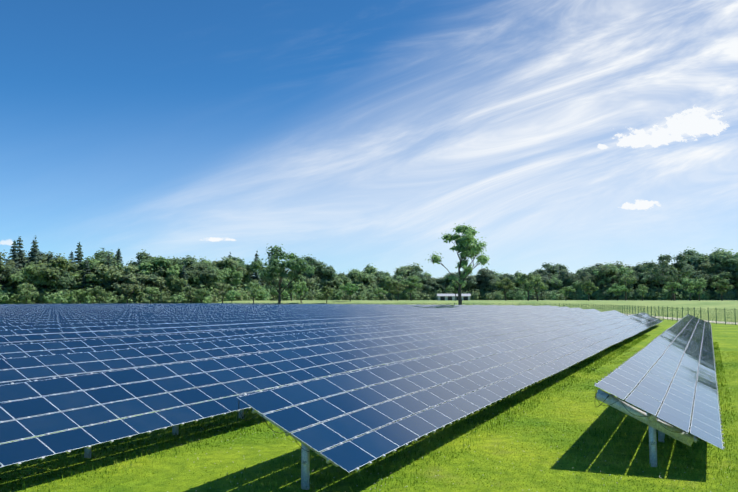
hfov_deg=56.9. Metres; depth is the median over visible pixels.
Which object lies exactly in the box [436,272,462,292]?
tree
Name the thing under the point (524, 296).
bush
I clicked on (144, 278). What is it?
tree
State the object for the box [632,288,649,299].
bush
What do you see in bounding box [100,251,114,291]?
conifer
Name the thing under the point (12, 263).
tree
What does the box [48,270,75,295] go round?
tree
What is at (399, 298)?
bush
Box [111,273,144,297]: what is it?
tree
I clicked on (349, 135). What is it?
sky
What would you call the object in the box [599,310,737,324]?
fence
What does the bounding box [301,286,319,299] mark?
bush
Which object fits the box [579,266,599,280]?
tree
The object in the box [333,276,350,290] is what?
tree
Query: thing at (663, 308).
fence
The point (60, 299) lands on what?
bush
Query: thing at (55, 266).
tree
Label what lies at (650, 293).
bush
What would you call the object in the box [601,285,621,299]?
bush
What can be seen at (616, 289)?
tree
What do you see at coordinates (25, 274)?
tree
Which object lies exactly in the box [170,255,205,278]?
tree
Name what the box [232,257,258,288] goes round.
tree
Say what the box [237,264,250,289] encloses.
tree
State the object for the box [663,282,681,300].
tree
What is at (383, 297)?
bush
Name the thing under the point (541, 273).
tree
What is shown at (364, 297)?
bush
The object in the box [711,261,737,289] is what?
tree
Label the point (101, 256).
tree
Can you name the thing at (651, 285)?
bush
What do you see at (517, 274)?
tree
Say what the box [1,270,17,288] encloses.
tree
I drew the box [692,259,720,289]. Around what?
tree
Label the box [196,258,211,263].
tree
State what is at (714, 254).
tree
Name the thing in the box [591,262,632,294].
tree
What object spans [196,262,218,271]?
tree
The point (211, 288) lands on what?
bush
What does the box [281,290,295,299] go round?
bush
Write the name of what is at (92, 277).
tree
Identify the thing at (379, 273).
tree
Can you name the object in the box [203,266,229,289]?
tree
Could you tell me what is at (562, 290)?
tree
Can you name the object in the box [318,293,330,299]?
bush
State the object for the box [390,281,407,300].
tree
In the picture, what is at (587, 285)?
tree
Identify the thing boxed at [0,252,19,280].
tree
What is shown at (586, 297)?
bush
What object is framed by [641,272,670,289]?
tree
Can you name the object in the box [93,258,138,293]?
tree
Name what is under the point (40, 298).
bush
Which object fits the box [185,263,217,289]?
tree
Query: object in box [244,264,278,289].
tree
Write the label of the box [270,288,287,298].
tree
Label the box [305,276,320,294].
tree
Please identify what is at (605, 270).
tree
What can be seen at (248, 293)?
bush
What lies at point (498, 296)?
bush
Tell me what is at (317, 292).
bush
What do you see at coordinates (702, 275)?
tree
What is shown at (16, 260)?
conifer
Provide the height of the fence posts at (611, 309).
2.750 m
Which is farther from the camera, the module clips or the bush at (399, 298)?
the bush at (399, 298)
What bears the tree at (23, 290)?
on the ground at (724, 336)
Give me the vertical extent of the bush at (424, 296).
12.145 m
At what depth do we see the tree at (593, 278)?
500.62 m
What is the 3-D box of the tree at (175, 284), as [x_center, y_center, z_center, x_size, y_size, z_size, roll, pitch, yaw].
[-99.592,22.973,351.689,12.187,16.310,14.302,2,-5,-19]
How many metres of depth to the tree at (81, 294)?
312.46 m
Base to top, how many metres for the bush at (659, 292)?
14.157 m
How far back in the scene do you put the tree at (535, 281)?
321.89 m
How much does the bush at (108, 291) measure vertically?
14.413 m
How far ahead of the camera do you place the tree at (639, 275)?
489.08 m
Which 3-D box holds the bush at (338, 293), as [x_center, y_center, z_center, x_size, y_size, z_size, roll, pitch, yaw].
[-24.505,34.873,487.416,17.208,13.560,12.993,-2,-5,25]
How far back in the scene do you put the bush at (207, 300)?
357.64 m
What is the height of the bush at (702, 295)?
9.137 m
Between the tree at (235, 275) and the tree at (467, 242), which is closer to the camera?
the tree at (467, 242)
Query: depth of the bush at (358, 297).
497.00 m
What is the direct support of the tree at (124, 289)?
on the ground at (724, 336)
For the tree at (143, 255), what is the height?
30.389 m
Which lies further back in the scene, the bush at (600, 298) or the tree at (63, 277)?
the bush at (600, 298)
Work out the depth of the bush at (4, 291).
315.15 m
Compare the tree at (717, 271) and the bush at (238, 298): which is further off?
the tree at (717, 271)
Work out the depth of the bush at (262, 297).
417.94 m
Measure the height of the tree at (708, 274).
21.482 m
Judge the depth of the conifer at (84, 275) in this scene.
335.47 m
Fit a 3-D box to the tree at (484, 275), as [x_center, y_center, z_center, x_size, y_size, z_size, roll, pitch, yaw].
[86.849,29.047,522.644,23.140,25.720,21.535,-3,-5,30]
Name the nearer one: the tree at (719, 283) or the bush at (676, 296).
the tree at (719, 283)
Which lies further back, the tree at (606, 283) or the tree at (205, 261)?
the tree at (606, 283)
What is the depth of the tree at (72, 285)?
330.89 m
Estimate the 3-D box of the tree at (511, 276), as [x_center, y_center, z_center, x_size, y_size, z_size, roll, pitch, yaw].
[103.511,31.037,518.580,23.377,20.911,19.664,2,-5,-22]
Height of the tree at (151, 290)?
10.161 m
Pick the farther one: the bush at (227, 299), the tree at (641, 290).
the bush at (227, 299)
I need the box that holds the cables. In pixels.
[237,391,679,451]
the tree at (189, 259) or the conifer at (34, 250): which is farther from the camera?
the tree at (189, 259)
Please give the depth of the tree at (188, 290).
346.99 m
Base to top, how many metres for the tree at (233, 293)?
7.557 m
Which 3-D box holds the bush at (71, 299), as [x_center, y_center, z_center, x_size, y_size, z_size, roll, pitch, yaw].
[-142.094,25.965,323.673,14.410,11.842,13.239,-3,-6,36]
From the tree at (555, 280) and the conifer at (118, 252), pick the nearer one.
the conifer at (118, 252)
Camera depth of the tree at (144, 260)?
357.50 m
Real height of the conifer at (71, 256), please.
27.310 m
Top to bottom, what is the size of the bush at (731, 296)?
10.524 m
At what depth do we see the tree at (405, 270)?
532.86 m
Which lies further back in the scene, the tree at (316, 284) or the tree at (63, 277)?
the tree at (316, 284)
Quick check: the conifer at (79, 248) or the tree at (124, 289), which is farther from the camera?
the conifer at (79, 248)
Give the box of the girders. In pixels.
[29,324,694,466]
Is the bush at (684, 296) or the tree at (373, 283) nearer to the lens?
the bush at (684, 296)
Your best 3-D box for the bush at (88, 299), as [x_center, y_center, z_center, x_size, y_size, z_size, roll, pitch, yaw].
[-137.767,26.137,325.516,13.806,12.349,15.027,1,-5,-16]
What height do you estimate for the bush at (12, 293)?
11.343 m
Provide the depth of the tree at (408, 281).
366.71 m
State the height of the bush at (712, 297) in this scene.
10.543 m
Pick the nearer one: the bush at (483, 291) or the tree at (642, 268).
the tree at (642, 268)
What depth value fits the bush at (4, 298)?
310.77 m
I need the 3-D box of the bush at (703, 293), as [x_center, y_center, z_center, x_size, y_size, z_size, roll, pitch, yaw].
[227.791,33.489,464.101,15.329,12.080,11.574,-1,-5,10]
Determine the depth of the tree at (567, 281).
509.20 m
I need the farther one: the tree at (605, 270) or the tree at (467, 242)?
the tree at (605, 270)
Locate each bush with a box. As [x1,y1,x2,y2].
[0,286,16,301]
[0,288,10,303]
[7,287,34,303]
[7,289,19,301]
[17,296,35,303]
[32,287,54,303]
[41,289,69,303]
[44,288,63,303]
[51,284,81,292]
[56,289,79,303]
[75,289,95,303]
[89,287,120,302]
[96,291,118,302]
[116,293,134,302]
[132,291,156,302]
[133,292,154,302]
[152,290,173,302]
[153,291,173,302]
[171,287,188,302]
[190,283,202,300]
[191,285,212,302]
[204,283,221,301]
[204,287,221,302]
[216,286,238,300]
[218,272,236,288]
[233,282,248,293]
[233,288,242,300]
[237,291,249,299]
[246,291,255,299]
[257,285,269,299]
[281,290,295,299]
[297,291,310,299]
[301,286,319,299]
[313,285,321,299]
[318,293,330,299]
[326,285,344,299]
[344,293,354,299]
[348,286,369,299]
[359,290,367,299]
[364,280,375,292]
[367,288,377,299]
[372,292,387,299]
[393,292,404,299]
[402,289,420,299]
[414,290,430,299]
[438,286,452,293]
[468,291,480,299]
[477,286,494,298]
[478,289,487,299]
[483,290,495,299]
[493,291,503,299]
[506,286,524,299]
[511,287,534,299]
[529,292,541,299]
[539,289,553,299]
[545,290,559,299]
[554,290,567,299]
[566,290,577,299]
[570,288,585,299]
[573,291,585,299]
[576,290,592,299]
[590,287,602,299]
[594,290,608,299]
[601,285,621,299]
[616,287,634,299]
[624,290,639,299]
[628,284,660,290]
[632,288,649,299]
[645,287,658,299]
[646,286,668,299]
[657,284,670,299]
[668,289,682,299]
[677,289,693,299]
[686,291,695,299]
[693,286,712,298]
[696,292,713,299]
[703,288,716,299]
[713,290,727,299]
[722,291,737,299]
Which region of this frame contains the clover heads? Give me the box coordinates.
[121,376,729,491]
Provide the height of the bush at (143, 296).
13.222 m
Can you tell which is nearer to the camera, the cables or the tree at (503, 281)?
the cables
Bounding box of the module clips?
[0,304,724,469]
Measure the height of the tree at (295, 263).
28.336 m
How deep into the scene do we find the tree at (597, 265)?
522.23 m
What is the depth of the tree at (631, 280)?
381.30 m
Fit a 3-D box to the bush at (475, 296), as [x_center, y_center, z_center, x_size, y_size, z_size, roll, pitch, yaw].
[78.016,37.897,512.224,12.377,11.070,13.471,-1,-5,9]
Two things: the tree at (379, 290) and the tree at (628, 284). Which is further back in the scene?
the tree at (628, 284)
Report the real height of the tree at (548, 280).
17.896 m
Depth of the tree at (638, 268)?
498.34 m
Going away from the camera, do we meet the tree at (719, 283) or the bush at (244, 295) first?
the tree at (719, 283)
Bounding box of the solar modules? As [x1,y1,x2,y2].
[0,303,722,471]
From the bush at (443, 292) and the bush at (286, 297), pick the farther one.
the bush at (443, 292)
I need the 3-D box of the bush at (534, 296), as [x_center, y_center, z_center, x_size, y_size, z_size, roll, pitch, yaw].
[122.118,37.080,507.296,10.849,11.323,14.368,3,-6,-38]
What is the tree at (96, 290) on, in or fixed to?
on the ground at (724, 336)
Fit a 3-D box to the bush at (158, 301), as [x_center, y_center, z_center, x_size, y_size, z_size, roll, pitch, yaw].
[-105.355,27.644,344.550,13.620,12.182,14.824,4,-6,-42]
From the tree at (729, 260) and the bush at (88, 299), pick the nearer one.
the bush at (88, 299)
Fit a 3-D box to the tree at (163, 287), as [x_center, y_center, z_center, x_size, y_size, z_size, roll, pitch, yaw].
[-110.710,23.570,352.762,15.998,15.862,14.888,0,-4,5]
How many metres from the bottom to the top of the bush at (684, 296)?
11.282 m
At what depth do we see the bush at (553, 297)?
499.70 m
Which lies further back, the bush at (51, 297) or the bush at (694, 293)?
the bush at (694, 293)
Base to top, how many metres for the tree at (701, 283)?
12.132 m
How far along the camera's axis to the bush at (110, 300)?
328.99 m
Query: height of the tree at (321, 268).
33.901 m
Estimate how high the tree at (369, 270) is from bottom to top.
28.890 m
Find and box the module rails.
[1,308,723,471]
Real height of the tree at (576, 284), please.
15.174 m
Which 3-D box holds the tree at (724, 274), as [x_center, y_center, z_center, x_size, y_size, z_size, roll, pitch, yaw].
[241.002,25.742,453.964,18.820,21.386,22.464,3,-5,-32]
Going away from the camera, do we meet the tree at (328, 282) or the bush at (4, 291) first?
the bush at (4, 291)
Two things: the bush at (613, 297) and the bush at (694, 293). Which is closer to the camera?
the bush at (694, 293)
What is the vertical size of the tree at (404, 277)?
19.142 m
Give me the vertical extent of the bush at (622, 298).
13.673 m
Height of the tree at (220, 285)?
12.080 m
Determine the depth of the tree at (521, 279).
355.03 m
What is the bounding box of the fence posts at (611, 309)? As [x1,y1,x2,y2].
[135,302,735,324]
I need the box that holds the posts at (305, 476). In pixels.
[84,333,674,489]
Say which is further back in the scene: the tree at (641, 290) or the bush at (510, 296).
the bush at (510, 296)
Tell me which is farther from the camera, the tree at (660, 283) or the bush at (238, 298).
the tree at (660, 283)
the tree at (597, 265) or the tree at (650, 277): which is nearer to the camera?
the tree at (650, 277)
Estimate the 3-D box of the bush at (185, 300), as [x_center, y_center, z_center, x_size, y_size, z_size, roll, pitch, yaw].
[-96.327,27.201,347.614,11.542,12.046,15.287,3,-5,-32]
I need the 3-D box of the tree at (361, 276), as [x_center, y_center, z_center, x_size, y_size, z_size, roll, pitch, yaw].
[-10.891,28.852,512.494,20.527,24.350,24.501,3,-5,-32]
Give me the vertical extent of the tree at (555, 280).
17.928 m
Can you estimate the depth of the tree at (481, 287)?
517.60 m
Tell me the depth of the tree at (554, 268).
527.92 m
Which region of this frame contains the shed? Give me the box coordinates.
[437,294,470,299]
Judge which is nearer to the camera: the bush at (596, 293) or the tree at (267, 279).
the tree at (267, 279)
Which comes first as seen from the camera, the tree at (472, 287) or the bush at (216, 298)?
the bush at (216, 298)
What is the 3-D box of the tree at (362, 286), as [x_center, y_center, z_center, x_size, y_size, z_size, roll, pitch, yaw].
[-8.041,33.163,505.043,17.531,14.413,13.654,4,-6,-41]
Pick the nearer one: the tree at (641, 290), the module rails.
the module rails
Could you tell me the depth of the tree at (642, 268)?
487.39 m
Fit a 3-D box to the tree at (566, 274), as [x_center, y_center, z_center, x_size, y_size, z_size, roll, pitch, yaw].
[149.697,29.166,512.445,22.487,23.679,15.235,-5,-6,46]
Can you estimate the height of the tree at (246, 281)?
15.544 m
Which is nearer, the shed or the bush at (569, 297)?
the shed
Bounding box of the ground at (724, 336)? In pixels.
[0,319,737,491]
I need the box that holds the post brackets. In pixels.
[85,342,677,428]
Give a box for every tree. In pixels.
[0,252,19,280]
[1,260,15,266]
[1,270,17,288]
[3,250,52,266]
[9,262,48,297]
[17,283,38,303]
[24,253,80,294]
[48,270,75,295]
[55,278,83,289]
[67,270,99,290]
[69,289,87,303]
[73,256,100,279]
[86,285,113,303]
[90,249,122,285]
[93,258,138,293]
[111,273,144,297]
[117,283,140,303]
[126,249,156,266]
[128,271,166,298]
[135,268,157,286]
[136,256,182,285]
[136,257,165,276]
[139,286,160,303]
[142,281,169,290]
[150,257,192,293]
[166,275,187,294]
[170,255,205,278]
[170,294,183,302]
[178,268,200,293]
[182,286,196,302]
[185,260,214,266]
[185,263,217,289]
[193,288,210,302]
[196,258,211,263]
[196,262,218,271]
[197,256,237,274]
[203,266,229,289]
[212,282,232,302]
[221,266,245,290]
[226,291,241,300]
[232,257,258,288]
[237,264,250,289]
[238,276,257,289]
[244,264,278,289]
[245,281,264,303]
[250,244,316,303]
[252,278,267,288]
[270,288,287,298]
[282,276,301,300]
[290,254,336,294]
[293,281,308,302]
[301,277,319,285]
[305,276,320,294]
[315,275,332,286]
[320,286,333,302]
[321,266,337,285]
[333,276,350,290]
[339,269,368,283]
[340,283,358,300]
[348,263,378,284]
[351,282,364,291]
[369,280,382,286]
[373,287,387,300]
[377,271,388,280]
[379,271,403,293]
[383,280,399,300]
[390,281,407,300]
[393,262,422,276]
[394,276,416,294]
[400,275,422,300]
[409,271,427,289]
[422,273,439,284]
[422,280,439,294]
[425,223,489,304]
[433,283,447,290]
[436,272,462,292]
[446,281,465,300]
[453,277,476,292]
[464,275,478,289]
[468,268,495,291]
[479,285,489,291]
[481,278,499,292]
[493,273,516,290]
[494,277,514,300]
[505,270,523,292]
[517,273,541,300]
[525,277,547,300]
[532,262,571,276]
[534,269,550,277]
[537,275,556,289]
[538,277,556,292]
[545,277,562,293]
[556,278,573,291]
[557,269,581,292]
[559,287,574,295]
[562,272,583,285]
[567,281,583,291]
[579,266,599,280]
[581,274,604,292]
[581,280,598,300]
[588,263,605,274]
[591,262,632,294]
[595,281,611,292]
[597,261,625,283]
[607,285,627,300]
[612,273,636,300]
[615,271,639,293]
[629,261,649,285]
[631,266,645,288]
[635,284,647,300]
[638,265,653,290]
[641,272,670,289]
[642,265,663,286]
[643,252,695,300]
[651,267,671,287]
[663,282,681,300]
[672,271,692,292]
[677,278,698,300]
[678,247,716,270]
[687,274,710,298]
[688,278,706,300]
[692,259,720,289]
[692,269,713,293]
[699,247,737,285]
[709,269,735,289]
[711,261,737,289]
[711,279,733,300]
[713,249,737,288]
[713,269,737,292]
[721,266,737,282]
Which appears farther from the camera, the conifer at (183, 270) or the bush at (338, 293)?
the bush at (338, 293)
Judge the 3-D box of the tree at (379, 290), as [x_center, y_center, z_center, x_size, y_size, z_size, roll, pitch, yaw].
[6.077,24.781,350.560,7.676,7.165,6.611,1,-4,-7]
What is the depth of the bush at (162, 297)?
339.82 m
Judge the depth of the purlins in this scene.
19.57 m
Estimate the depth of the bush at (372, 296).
503.45 m
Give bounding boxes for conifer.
[0,260,6,290]
[8,240,18,266]
[11,236,26,270]
[26,235,42,286]
[43,252,52,286]
[68,252,77,289]
[73,242,83,280]
[79,258,93,290]
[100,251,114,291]
[115,248,124,282]
[178,262,192,302]
[250,251,264,296]
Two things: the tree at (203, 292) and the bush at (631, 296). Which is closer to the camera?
the tree at (203, 292)
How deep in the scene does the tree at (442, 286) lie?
519.25 m
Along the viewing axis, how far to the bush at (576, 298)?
495.51 m
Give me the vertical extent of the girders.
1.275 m
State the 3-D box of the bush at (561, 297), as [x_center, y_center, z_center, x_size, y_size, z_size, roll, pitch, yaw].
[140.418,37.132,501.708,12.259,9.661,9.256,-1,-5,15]
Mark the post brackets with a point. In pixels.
(653, 419)
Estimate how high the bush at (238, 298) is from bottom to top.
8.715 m
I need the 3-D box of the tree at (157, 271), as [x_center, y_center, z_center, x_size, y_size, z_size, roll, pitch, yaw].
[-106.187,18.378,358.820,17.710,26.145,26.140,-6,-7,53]
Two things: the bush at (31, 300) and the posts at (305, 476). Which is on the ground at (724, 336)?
the posts at (305, 476)
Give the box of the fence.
[122,302,737,323]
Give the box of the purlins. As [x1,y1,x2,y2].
[0,310,697,463]
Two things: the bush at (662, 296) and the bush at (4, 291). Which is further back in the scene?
the bush at (662, 296)
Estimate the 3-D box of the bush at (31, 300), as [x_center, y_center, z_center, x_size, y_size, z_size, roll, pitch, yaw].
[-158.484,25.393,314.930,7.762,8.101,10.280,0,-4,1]
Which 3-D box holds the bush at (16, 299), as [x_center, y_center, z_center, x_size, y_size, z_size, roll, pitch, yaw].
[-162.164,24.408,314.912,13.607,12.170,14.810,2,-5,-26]
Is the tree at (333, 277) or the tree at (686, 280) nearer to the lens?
the tree at (686, 280)
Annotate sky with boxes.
[0,0,737,278]
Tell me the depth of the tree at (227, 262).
388.60 m
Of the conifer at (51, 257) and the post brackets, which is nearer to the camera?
the post brackets
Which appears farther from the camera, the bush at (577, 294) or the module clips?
the bush at (577, 294)
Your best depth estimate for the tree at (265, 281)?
428.68 m
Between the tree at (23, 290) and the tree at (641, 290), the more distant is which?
the tree at (641, 290)
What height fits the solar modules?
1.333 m
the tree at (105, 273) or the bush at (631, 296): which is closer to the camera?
the tree at (105, 273)
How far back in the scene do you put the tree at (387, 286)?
372.48 m
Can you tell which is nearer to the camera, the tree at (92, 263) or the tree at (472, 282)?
the tree at (92, 263)
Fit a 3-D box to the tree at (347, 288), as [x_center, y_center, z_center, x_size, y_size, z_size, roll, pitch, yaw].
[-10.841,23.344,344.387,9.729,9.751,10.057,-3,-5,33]
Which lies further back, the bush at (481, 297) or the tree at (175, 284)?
the bush at (481, 297)
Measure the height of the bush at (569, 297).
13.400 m
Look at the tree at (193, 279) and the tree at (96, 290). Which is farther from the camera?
the tree at (193, 279)

